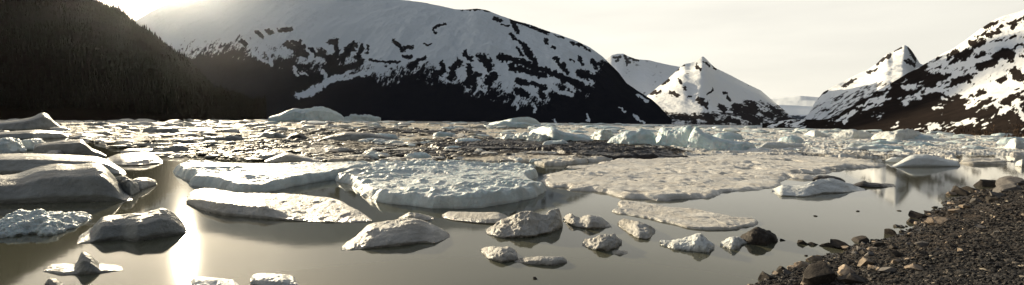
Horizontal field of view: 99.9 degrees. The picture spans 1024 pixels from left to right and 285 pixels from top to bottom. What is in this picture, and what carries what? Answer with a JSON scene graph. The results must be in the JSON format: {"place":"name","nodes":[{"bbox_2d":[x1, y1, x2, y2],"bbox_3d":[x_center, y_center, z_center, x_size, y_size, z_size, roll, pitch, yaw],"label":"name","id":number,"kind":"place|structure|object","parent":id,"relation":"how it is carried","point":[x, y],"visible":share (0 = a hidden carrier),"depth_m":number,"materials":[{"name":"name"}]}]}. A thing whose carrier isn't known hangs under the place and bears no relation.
{"place":"outdoors","nodes":[
{"label":"outdoors","id":0,"kind":"place"},
{"bbox_2d":[0,0,265,121],"bbox_3d":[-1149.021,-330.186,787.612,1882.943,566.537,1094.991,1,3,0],"label":"hillside","id":1,"kind":"structure","parent":0,"point":[84,114],"depth_m":354.59,"materials":[{"name":"stone"}]},
{"bbox_2d":[0,0,266,119],"bbox_3d":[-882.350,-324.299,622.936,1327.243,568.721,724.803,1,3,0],"label":"conifer forest","id":2,"kind":"object","parent":1,"relation":"on","point":[83,93],"visible":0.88,"depth_m":363.30,"materials":[{"name":"green plant"}]},
{"bbox_2d":[136,0,671,123],"bbox_3d":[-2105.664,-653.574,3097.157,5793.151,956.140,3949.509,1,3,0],"label":"snow mountain","id":3,"kind":"structure","parent":0,"point":[396,60],"depth_m":1649.63,"materials":[{"name":"stone"}]},
{"bbox_2d":[0,120,1023,284],"bbox_3d":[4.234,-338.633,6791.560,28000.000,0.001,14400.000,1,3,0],"label":"lake water","id":4,"kind":"structure","parent":0,"point":[240,250],"depth_m":12.52,"materials":[{"name":"liquid"}]},
{"bbox_2d":[0,137,26,153],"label":"iceberg","id":5,"kind":"object","parent":4,"relation":"on","point":[8,145],"visible":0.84,"depth_m":38.86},
{"bbox_2d":[0,113,60,130],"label":"iceberg","id":6,"kind":"object","parent":4,"relation":"on","point":[42,121],"visible":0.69,"depth_m":93.60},
{"bbox_2d":[21,138,44,149],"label":"iceberg","id":7,"kind":"object","parent":4,"relation":"on","point":[29,144],"visible":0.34,"depth_m":42.90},
{"bbox_2d":[0,130,68,139],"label":"ice floe","id":8,"kind":"object","parent":4,"relation":"on","point":[30,134],"visible":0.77,"depth_m":61.57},
{"bbox_2d":[0,209,91,237],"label":"ice floe","id":9,"kind":"object","parent":4,"relation":"on","point":[40,222],"visible":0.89,"depth_m":13.01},
{"bbox_2d":[45,278,62,284],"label":"ice chunk","id":10,"kind":"object","parent":4,"relation":"on","point":[50,281],"visible":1,"depth_m":8.62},
{"bbox_2d":[0,153,125,174],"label":"iceberg","id":11,"kind":"object","parent":4,"relation":"on","point":[13,163],"visible":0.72,"depth_m":25.84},
{"bbox_2d":[0,163,132,203],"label":"iceberg","id":12,"kind":"object","parent":4,"relation":"on","point":[60,183],"visible":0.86,"depth_m":17.60,"materials":[{"name":"ice"}]},
{"bbox_2d":[33,139,105,156],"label":"iceberg","id":13,"kind":"object","parent":4,"relation":"on","point":[76,147],"visible":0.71,"depth_m":36.83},
{"bbox_2d":[43,252,122,274],"bbox_3d":[-9.817,2.862,9.864,1.986,0.732,0.877,1,3,0],"label":"ice chunk","id":14,"kind":"object","parent":4,"relation":"on","point":[86,263],"visible":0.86,"depth_m":9.63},
{"bbox_2d":[100,125,129,128],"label":"ice floe","id":15,"kind":"object","parent":4,"relation":"on","point":[119,126],"visible":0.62,"depth_m":115.06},
{"bbox_2d":[116,175,139,195],"bbox_3d":[-17.779,2.089,19.834,0.935,1.201,2.922,-2,4,-43],"label":"ice floe","id":16,"kind":"object","parent":4,"relation":"on","point":[129,186],"visible":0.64,"depth_m":19.24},
{"bbox_2d":[77,208,186,243],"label":"iceberg","id":17,"kind":"object","parent":4,"relation":"on","point":[152,224],"visible":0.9,"depth_m":12.36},
{"bbox_2d":[107,152,162,165],"bbox_3d":[-29.279,1.354,33.335,3.335,1.024,8.143,-2,4,-43],"label":"ice floe","id":18,"kind":"object","parent":4,"relation":"on","point":[132,159],"visible":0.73,"depth_m":31.81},
{"bbox_2d":[120,148,152,152],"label":"ice floe","id":19,"kind":"object","parent":4,"relation":"on","point":[138,150],"visible":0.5,"depth_m":41.29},
{"bbox_2d":[133,177,156,189],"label":"ice floe","id":20,"kind":"object","parent":4,"relation":"on","point":[144,182],"visible":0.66,"depth_m":21.05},
{"bbox_2d":[131,151,175,156],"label":"ice floe","id":21,"kind":"object","parent":4,"relation":"on","point":[168,153],"visible":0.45,"depth_m":38.65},
{"bbox_2d":[142,126,178,133],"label":"ice floe","id":22,"kind":"object","parent":4,"relation":"on","point":[156,129],"visible":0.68,"depth_m":86.23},
{"bbox_2d":[151,123,181,126],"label":"ice floe","id":23,"kind":"object","parent":4,"relation":"on","point":[167,124],"visible":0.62,"depth_m":130.19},
{"bbox_2d":[153,145,188,151],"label":"ice floe","id":24,"kind":"object","parent":4,"relation":"on","point":[171,148],"visible":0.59,"depth_m":40.48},
{"bbox_2d":[172,138,193,142],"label":"ice floe","id":25,"kind":"object","parent":4,"relation":"on","point":[185,140],"visible":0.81,"depth_m":57.17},
{"bbox_2d":[190,276,237,284],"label":"ice chunk","id":26,"kind":"object","parent":4,"relation":"on","point":[201,280],"visible":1,"depth_m":8.85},
{"bbox_2d":[202,135,243,140],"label":"ice floe","id":27,"kind":"object","parent":4,"relation":"on","point":[225,138],"visible":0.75,"depth_m":59.33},
{"bbox_2d":[245,123,266,126],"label":"ice floe","id":28,"kind":"object","parent":4,"relation":"on","point":[253,124],"visible":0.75,"depth_m":159.35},
{"bbox_2d":[258,152,281,158],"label":"ice floe","id":29,"kind":"object","parent":4,"relation":"on","point":[267,155],"visible":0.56,"depth_m":35.68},
{"bbox_2d":[258,132,287,138],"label":"ice floe","id":30,"kind":"object","parent":4,"relation":"on","point":[272,135],"visible":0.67,"depth_m":72.36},
{"bbox_2d":[250,273,296,284],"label":"ice chunk","id":31,"kind":"object","parent":4,"relation":"on","point":[268,279],"visible":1,"depth_m":9.06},
{"bbox_2d":[265,127,288,130],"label":"ice floe","id":32,"kind":"object","parent":4,"relation":"on","point":[280,128],"visible":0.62,"depth_m":107.01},
{"bbox_2d":[186,188,371,222],"bbox_3d":[-9.713,2.497,16.915,10.693,0.734,3.419,1,3,15],"label":"ice floe","id":33,"kind":"object","parent":4,"relation":"on","point":[291,207],"visible":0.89,"depth_m":15.77,"materials":[{"name":"ice"}]},
{"bbox_2d":[173,160,388,192],"bbox_3d":[-14.925,1.831,25.570,14.038,0.996,11.722,1,3,0],"label":"ice floe","id":34,"kind":"object","parent":4,"relation":"on","point":[250,177],"visible":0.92,"depth_m":23.62,"materials":[{"name":"ice"}]},
{"bbox_2d":[0,119,569,161],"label":"ice rubble","id":35,"kind":"object","parent":4,"relation":"on","point":[103,134],"visible":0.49,"depth_m":92.22,"materials":[{"name":"ice"}]},
{"bbox_2d":[264,153,321,162],"bbox_3d":[-17.725,1.385,34.895,4.537,1.082,2.987,0,3,-15],"label":"ice floe","id":36,"kind":"object","parent":4,"relation":"on","point":[286,158],"visible":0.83,"depth_m":33.87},
{"bbox_2d":[286,133,308,138],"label":"ice floe","id":37,"kind":"object","parent":4,"relation":"on","point":[297,135],"visible":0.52,"depth_m":66.56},
{"bbox_2d":[244,143,359,153],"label":"debris floe","id":38,"kind":"object","parent":4,"relation":"on","point":[293,148],"visible":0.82,"depth_m":44.20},
{"bbox_2d":[268,106,344,121],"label":"iceberg","id":39,"kind":"object","parent":4,"relation":"on","point":[320,113],"visible":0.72,"depth_m":351.75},
{"bbox_2d":[325,147,348,150],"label":"ice floe","id":40,"kind":"object","parent":4,"relation":"on","point":[338,148],"visible":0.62,"depth_m":43.02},
{"bbox_2d":[336,154,378,159],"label":"ice floe","id":41,"kind":"object","parent":4,"relation":"on","point":[365,155],"visible":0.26,"depth_m":37.49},
{"bbox_2d":[324,132,398,140],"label":"ice floe","id":42,"kind":"object","parent":4,"relation":"on","point":[347,136],"visible":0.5,"depth_m":66.49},
{"bbox_2d":[344,114,380,121],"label":"iceberg","id":43,"kind":"object","parent":4,"relation":"on","point":[356,117],"visible":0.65,"depth_m":528.25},
{"bbox_2d":[366,151,388,158],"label":"ice floe","id":44,"kind":"object","parent":4,"relation":"on","point":[373,153],"visible":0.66,"depth_m":37.75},
{"bbox_2d":[342,218,449,250],"bbox_3d":[-3.396,2.764,12.825,3.052,0.910,2.007,0,3,-18],"label":"ice chunk","id":45,"kind":"object","parent":4,"relation":"on","point":[399,232],"visible":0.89,"depth_m":12.27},
{"bbox_2d":[398,212,432,220],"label":"ice chunk","id":46,"kind":"object","parent":4,"relation":"on","point":[418,216],"visible":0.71,"depth_m":14.93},
{"bbox_2d":[406,152,430,158],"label":"ice floe","id":47,"kind":"object","parent":4,"relation":"on","point":[418,155],"visible":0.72,"depth_m":37.61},
{"bbox_2d":[182,127,686,158],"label":"dirt debris","id":48,"kind":"object","parent":4,"relation":"on","point":[202,149],"visible":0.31,"depth_m":54.61,"materials":[{"name":"dirt"}]},
{"bbox_2d":[335,159,545,208],"bbox_3d":[-4.403,2.030,24.582,12.527,0.961,15.502,1,3,0],"label":"ice floe","id":49,"kind":"object","parent":4,"relation":"on","point":[458,184],"visible":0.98,"depth_m":21.30,"materials":[{"name":"ice"}]},
{"bbox_2d":[433,131,454,136],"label":"ice floe","id":50,"kind":"object","parent":4,"relation":"on","point":[441,134],"visible":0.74,"depth_m":85.08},
{"bbox_2d":[455,138,480,141],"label":"ice floe","id":51,"kind":"object","parent":4,"relation":"on","point":[465,139],"visible":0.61,"depth_m":63.40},
{"bbox_2d":[442,211,507,223],"bbox_3d":[-1.282,2.737,15.479,2.736,0.464,1.617,1,3,12],"label":"ice chunk","id":52,"kind":"object","parent":4,"relation":"on","point":[484,217],"visible":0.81,"depth_m":15.11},
{"bbox_2d":[480,246,517,262],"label":"ice chunk","id":53,"kind":"object","parent":4,"relation":"on","point":[502,254],"visible":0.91,"depth_m":10.91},
{"bbox_2d":[0,120,1023,165],"bbox_3d":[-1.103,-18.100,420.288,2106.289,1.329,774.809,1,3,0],"label":"brash ice","id":54,"kind":"structure","parent":4,"relation":"on","point":[943,151],"depth_m":60.88,"materials":[{"name":"ice"}]},
{"bbox_2d":[488,117,540,124],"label":"iceberg","id":55,"kind":"object","parent":4,"relation":"on","point":[530,120],"visible":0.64,"depth_m":295.21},
{"bbox_2d":[492,121,549,127],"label":"iceberg","id":56,"kind":"object","parent":4,"relation":"on","point":[509,124],"visible":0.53,"depth_m":204.45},
{"bbox_2d":[496,132,549,141],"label":"iceberg","id":57,"kind":"object","parent":4,"relation":"on","point":[532,136],"visible":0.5,"depth_m":72.05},
{"bbox_2d":[486,208,562,237],"bbox_3d":[0.568,2.712,13.860,2.951,1.019,1.833,0,3,-17],"label":"ice chunk","id":58,"kind":"object","parent":4,"relation":"on","point":[522,224],"visible":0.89,"depth_m":13.47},
{"bbox_2d":[514,256,566,264],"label":"ice chunk","id":59,"kind":"object","parent":4,"relation":"on","point":[543,260],"visible":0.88,"depth_m":10.58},
{"bbox_2d":[542,140,567,144],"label":"ice floe","id":60,"kind":"object","parent":4,"relation":"on","point":[549,142],"visible":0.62,"depth_m":57.13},
{"bbox_2d":[430,139,687,159],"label":"debris floe","id":61,"kind":"object","parent":4,"relation":"on","point":[610,150],"visible":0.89,"depth_m":47.67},
{"bbox_2d":[529,126,592,140],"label":"iceberg","id":62,"kind":"object","parent":4,"relation":"on","point":[553,133],"visible":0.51,"depth_m":72.69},
{"bbox_2d":[563,213,610,228],"bbox_3d":[2.589,2.776,14.885,1.600,0.651,1.792,1,3,0],"label":"ice chunk","id":63,"kind":"object","parent":4,"relation":"on","point":[591,222],"visible":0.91,"depth_m":14.38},
{"bbox_2d":[582,233,621,250],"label":"ice chunk","id":64,"kind":"object","parent":4,"relation":"on","point":[605,242],"visible":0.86,"depth_m":11.98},
{"bbox_2d":[591,129,613,139],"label":"iceberg","id":65,"kind":"object","parent":4,"relation":"on","point":[603,134],"visible":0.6,"depth_m":76.19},
{"bbox_2d":[607,128,656,144],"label":"iceberg","id":66,"kind":"object","parent":4,"relation":"on","point":[642,136],"visible":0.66,"depth_m":63.08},
{"bbox_2d":[618,219,654,238],"bbox_3d":[4.141,2.844,14.077,1.102,0.622,2.424,1,3,0],"label":"ice chunk","id":67,"kind":"object","parent":4,"relation":"on","point":[638,229],"visible":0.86,"depth_m":13.57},
{"bbox_2d":[265,121,1022,161],"bbox_3d":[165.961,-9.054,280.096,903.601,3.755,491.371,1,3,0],"label":"ice rubble","id":68,"kind":"object","parent":4,"relation":"on","point":[714,127],"visible":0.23,"depth_m":151.65,"materials":[{"name":"ice"}]},
{"bbox_2d":[656,125,692,146],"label":"iceberg","id":69,"kind":"object","parent":4,"relation":"on","point":[670,137],"visible":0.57,"depth_m":60.24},
{"bbox_2d":[612,200,758,229],"bbox_3d":[6.035,2.842,16.244,5.831,0.440,3.273,3,4,44],"label":"ice floe","id":70,"kind":"object","parent":4,"relation":"on","point":[693,218],"visible":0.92,"depth_m":15.70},
{"bbox_2d":[660,233,714,252],"bbox_3d":[5.043,2.939,12.334,1.524,0.728,1.203,2,3,16],"label":"ice chunk","id":71,"kind":"object","parent":4,"relation":"on","point":[698,242],"visible":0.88,"depth_m":11.94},
{"bbox_2d":[541,152,886,200],"bbox_3d":[16.937,1.905,35.677,40.322,0.628,17.630,-2,4,-38],"label":"ice floe","id":72,"kind":"object","parent":4,"relation":"on","point":[688,177],"visible":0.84,"depth_m":28.20,"materials":[{"name":"ice"}]},
{"bbox_2d":[687,127,755,150],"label":"iceberg","id":73,"kind":"object","parent":4,"relation":"on","point":[698,138],"visible":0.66,"depth_m":54.68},
{"bbox_2d":[713,132,742,139],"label":"ice floe","id":74,"kind":"object","parent":4,"relation":"on","point":[725,135],"visible":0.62,"depth_m":87.45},
{"bbox_2d":[720,237,746,249],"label":"ice chunk","id":75,"kind":"object","parent":4,"relation":"on","point":[733,243],"visible":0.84,"depth_m":12.19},
{"bbox_2d":[740,227,777,245],"bbox_3d":[7.480,2.911,13.043,1.010,0.819,1.503,2,3,31],"label":"boulder","id":76,"kind":"object","parent":4,"relation":"in","point":[758,236],"visible":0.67,"depth_m":12.59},
{"bbox_2d":[760,142,804,148],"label":"iceberg","id":77,"kind":"object","parent":4,"relation":"on","point":[775,145],"visible":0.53,"depth_m":57.73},
{"bbox_2d":[778,135,803,142],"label":"ice floe","id":78,"kind":"object","parent":4,"relation":"on","point":[792,138],"visible":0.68,"depth_m":78.27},
{"bbox_2d":[804,130,828,136],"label":"iceberg","id":79,"kind":"object","parent":4,"relation":"on","point":[815,133],"visible":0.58,"depth_m":113.49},
{"bbox_2d":[772,178,864,196],"bbox_3d":[16.450,2.444,23.145,7.779,1.007,2.305,-1,3,-25],"label":"ice chunk","id":80,"kind":"object","parent":4,"relation":"on","point":[822,186],"visible":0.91,"depth_m":22.12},
{"bbox_2d":[813,175,844,181],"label":"ice chunk","id":81,"kind":"object","parent":4,"relation":"on","point":[817,177],"visible":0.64,"depth_m":26.44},
{"bbox_2d":[832,129,873,138],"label":"iceberg","id":82,"kind":"object","parent":4,"relation":"on","point":[855,134],"visible":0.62,"depth_m":104.69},
{"bbox_2d":[841,145,876,149],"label":"iceberg","id":83,"kind":"object","parent":4,"relation":"on","point":[864,147],"visible":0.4,"depth_m":57.29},
{"bbox_2d":[848,142,879,146],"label":"ice floe","id":84,"kind":"object","parent":4,"relation":"on","point":[856,144],"visible":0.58,"depth_m":65.35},
{"bbox_2d":[853,181,894,187],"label":"ice chunk","id":85,"kind":"object","parent":4,"relation":"on","point":[867,184],"visible":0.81,"depth_m":24.49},
{"bbox_2d":[868,144,903,148],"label":"ice floe","id":86,"kind":"object","parent":4,"relation":"on","point":[887,146],"visible":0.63,"depth_m":57.95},
{"bbox_2d":[866,148,913,151],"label":"ice floe","id":87,"kind":"object","parent":4,"relation":"on","point":[883,150],"visible":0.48,"depth_m":55.56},
{"bbox_2d":[885,157,903,162],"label":"ice floe","id":88,"kind":"object","parent":4,"relation":"on","point":[894,159],"visible":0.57,"depth_m":40.84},
{"bbox_2d":[871,129,920,139],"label":"iceberg","id":89,"kind":"object","parent":4,"relation":"on","point":[903,134],"visible":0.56,"depth_m":96.14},
{"bbox_2d":[904,141,934,145],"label":"ice floe","id":90,"kind":"object","parent":4,"relation":"on","point":[920,143],"visible":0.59,"depth_m":69.78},
{"bbox_2d":[915,134,933,139],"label":"ice floe","id":91,"kind":"object","parent":4,"relation":"on","point":[924,137],"visible":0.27,"depth_m":100.54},
{"bbox_2d":[891,154,959,166],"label":"iceberg","id":92,"kind":"object","parent":4,"relation":"on","point":[920,160],"visible":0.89,"depth_m":37.25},
{"bbox_2d":[960,157,1006,164],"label":"ice floe","id":93,"kind":"object","parent":4,"relation":"on","point":[985,161],"visible":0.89,"depth_m":40.74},
{"bbox_2d":[997,137,1023,143],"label":"ice floe","id":94,"kind":"object","parent":4,"relation":"on","point":[1006,140],"visible":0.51,"depth_m":80.00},
{"bbox_2d":[1001,138,1023,148],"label":"iceberg","id":95,"kind":"object","parent":4,"relation":"on","point":[1014,143],"visible":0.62,"depth_m":62.18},
{"bbox_2d":[98,0,1023,98],"label":"sky","id":96,"kind":"structure","parent":0,"point":[778,48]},
{"bbox_2d":[606,54,679,95],"bbox_3d":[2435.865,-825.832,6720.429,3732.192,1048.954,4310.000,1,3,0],"label":"snow mountain","id":97,"kind":"structure","parent":0,"point":[646,77],"depth_m":6134.98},
{"bbox_2d":[647,57,795,124],"bbox_3d":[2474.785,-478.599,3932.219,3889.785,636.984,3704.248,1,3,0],"label":"pyramid mountain","id":98,"kind":"structure","parent":0,"point":[701,90],"depth_m":2836.88,"materials":[{"name":"snow"}]},
{"bbox_2d":[771,96,818,101],"bbox_3d":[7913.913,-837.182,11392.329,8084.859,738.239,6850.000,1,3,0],"label":"ice field","id":99,"kind":"structure","parent":0,"point":[803,98],"depth_m":10492.57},
{"bbox_2d":[775,100,815,118],"bbox_3d":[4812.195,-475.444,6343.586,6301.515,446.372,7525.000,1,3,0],"label":"glacier","id":100,"kind":"object","parent":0,"point":[798,109],"visible":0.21,"depth_m":5512.17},
{"bbox_2d":[804,45,921,119],"bbox_3d":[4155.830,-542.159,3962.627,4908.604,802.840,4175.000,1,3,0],"label":"sharp snow peak","id":101,"kind":"structure","parent":0,"point":[884,71],"depth_m":3222.29,"materials":[{"name":"snow"}]},
{"bbox_2d":[755,185,1023,284],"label":"gravel bank","id":102,"kind":"structure","parent":0,"point":[974,207],"depth_m":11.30,"materials":[{"name":"gravel"}]},
{"bbox_2d":[758,271,775,280],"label":"boulder","id":103,"kind":"object","parent":102,"relation":"on","point":[762,276],"visible":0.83,"depth_m":9.60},
{"bbox_2d":[794,261,809,267],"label":"boulder","id":104,"kind":"object","parent":102,"relation":"on","point":[800,264],"visible":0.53,"depth_m":10.14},
{"bbox_2d":[806,255,822,261],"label":"boulder","id":105,"kind":"object","parent":102,"relation":"on","point":[813,258],"visible":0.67,"depth_m":10.99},
{"bbox_2d":[802,260,835,284],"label":"boulder","id":106,"kind":"object","parent":102,"relation":"on","point":[820,272],"visible":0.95,"depth_m":8.44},
{"bbox_2d":[830,239,850,248],"bbox_3d":[9.337,2.947,12.301,0.541,0.292,0.407,7,15,-4],"label":"boulder","id":107,"kind":"object","parent":102,"relation":"on","point":[836,243],"visible":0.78,"depth_m":12.22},
{"bbox_2d":[837,264,854,275],"bbox_3d":[6.793,2.607,8.700,0.429,0.205,0.329,10,16,-20],"label":"boulder","id":108,"kind":"object","parent":102,"relation":"on","point":[844,269],"visible":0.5,"depth_m":8.65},
{"bbox_2d":[837,272,865,283],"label":"boulder","id":109,"kind":"object","parent":102,"relation":"on","point":[850,278],"visible":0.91,"depth_m":8.21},
{"bbox_2d":[851,235,869,242],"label":"boulder","id":110,"kind":"object","parent":102,"relation":"on","point":[860,239],"visible":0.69,"depth_m":12.87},
{"bbox_2d":[857,256,873,266],"bbox_3d":[7.557,2.577,9.152,0.246,0.246,0.258,0,3,-11],"label":"boulder","id":111,"kind":"object","parent":102,"relation":"on","point":[863,261],"visible":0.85,"depth_m":9.13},
{"bbox_2d":[877,267,896,272],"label":"boulder","id":112,"kind":"object","parent":102,"relation":"on","point":[885,269],"visible":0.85,"depth_m":8.20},
{"bbox_2d":[884,228,896,234],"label":"boulder","id":113,"kind":"object","parent":102,"relation":"on","point":[889,231],"visible":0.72,"depth_m":13.82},
{"bbox_2d":[890,250,904,256],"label":"boulder","id":114,"kind":"object","parent":102,"relation":"on","point":[896,253],"visible":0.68,"depth_m":9.46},
{"bbox_2d":[904,264,923,270],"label":"boulder","id":115,"kind":"object","parent":102,"relation":"on","point":[914,267],"visible":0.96,"depth_m":8.03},
{"bbox_2d":[908,210,928,218],"bbox_3d":[15.396,2.800,16.315,0.575,0.416,0.412,7,-6,6],"label":"boulder","id":116,"kind":"object","parent":102,"relation":"on","point":[914,214],"visible":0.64,"depth_m":16.28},
{"bbox_2d":[932,216,951,223],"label":"boulder","id":117,"kind":"object","parent":102,"relation":"on","point":[939,220],"visible":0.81,"depth_m":14.48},
{"bbox_2d":[950,185,971,195],"bbox_3d":[23.012,2.590,22.101,0.755,0.749,0.898,-1,4,-36],"label":"boulder","id":118,"kind":"object","parent":102,"relation":"on","point":[957,190],"visible":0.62,"depth_m":21.89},
{"bbox_2d":[973,179,995,186],"bbox_3d":[27.916,2.606,25.244,1.029,0.849,0.720,1,3,0],"label":"boulder","id":119,"kind":"object","parent":102,"relation":"on","point":[985,183],"visible":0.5,"depth_m":25.15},
{"bbox_2d":[985,197,1000,202],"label":"boulder","id":120,"kind":"object","parent":102,"relation":"on","point":[990,199],"visible":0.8,"depth_m":17.20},
{"bbox_2d":[993,183,1020,192],"bbox_3d":[22.346,2.131,19.394,1.123,0.481,0.708,-9,-2,-2],"label":"boulder","id":121,"kind":"object","parent":102,"relation":"on","point":[1005,187],"visible":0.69,"depth_m":19.28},
{"bbox_2d":[995,176,1023,185],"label":"boulder","id":122,"kind":"object","parent":102,"relation":"on","point":[1007,180],"visible":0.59,"depth_m":24.39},
{"bbox_2d":[762,10,1023,136],"bbox_3d":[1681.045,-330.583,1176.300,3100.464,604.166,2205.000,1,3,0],"label":"mountain slope","id":123,"kind":"structure","parent":0,"point":[974,81],"depth_m":345.56,"materials":[{"name":"snow"}]},
{"bbox_2d":[909,123,1023,136],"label":"shore brush","id":124,"kind":"object","parent":123,"relation":"on","point":[1014,133],"depth_m":152.28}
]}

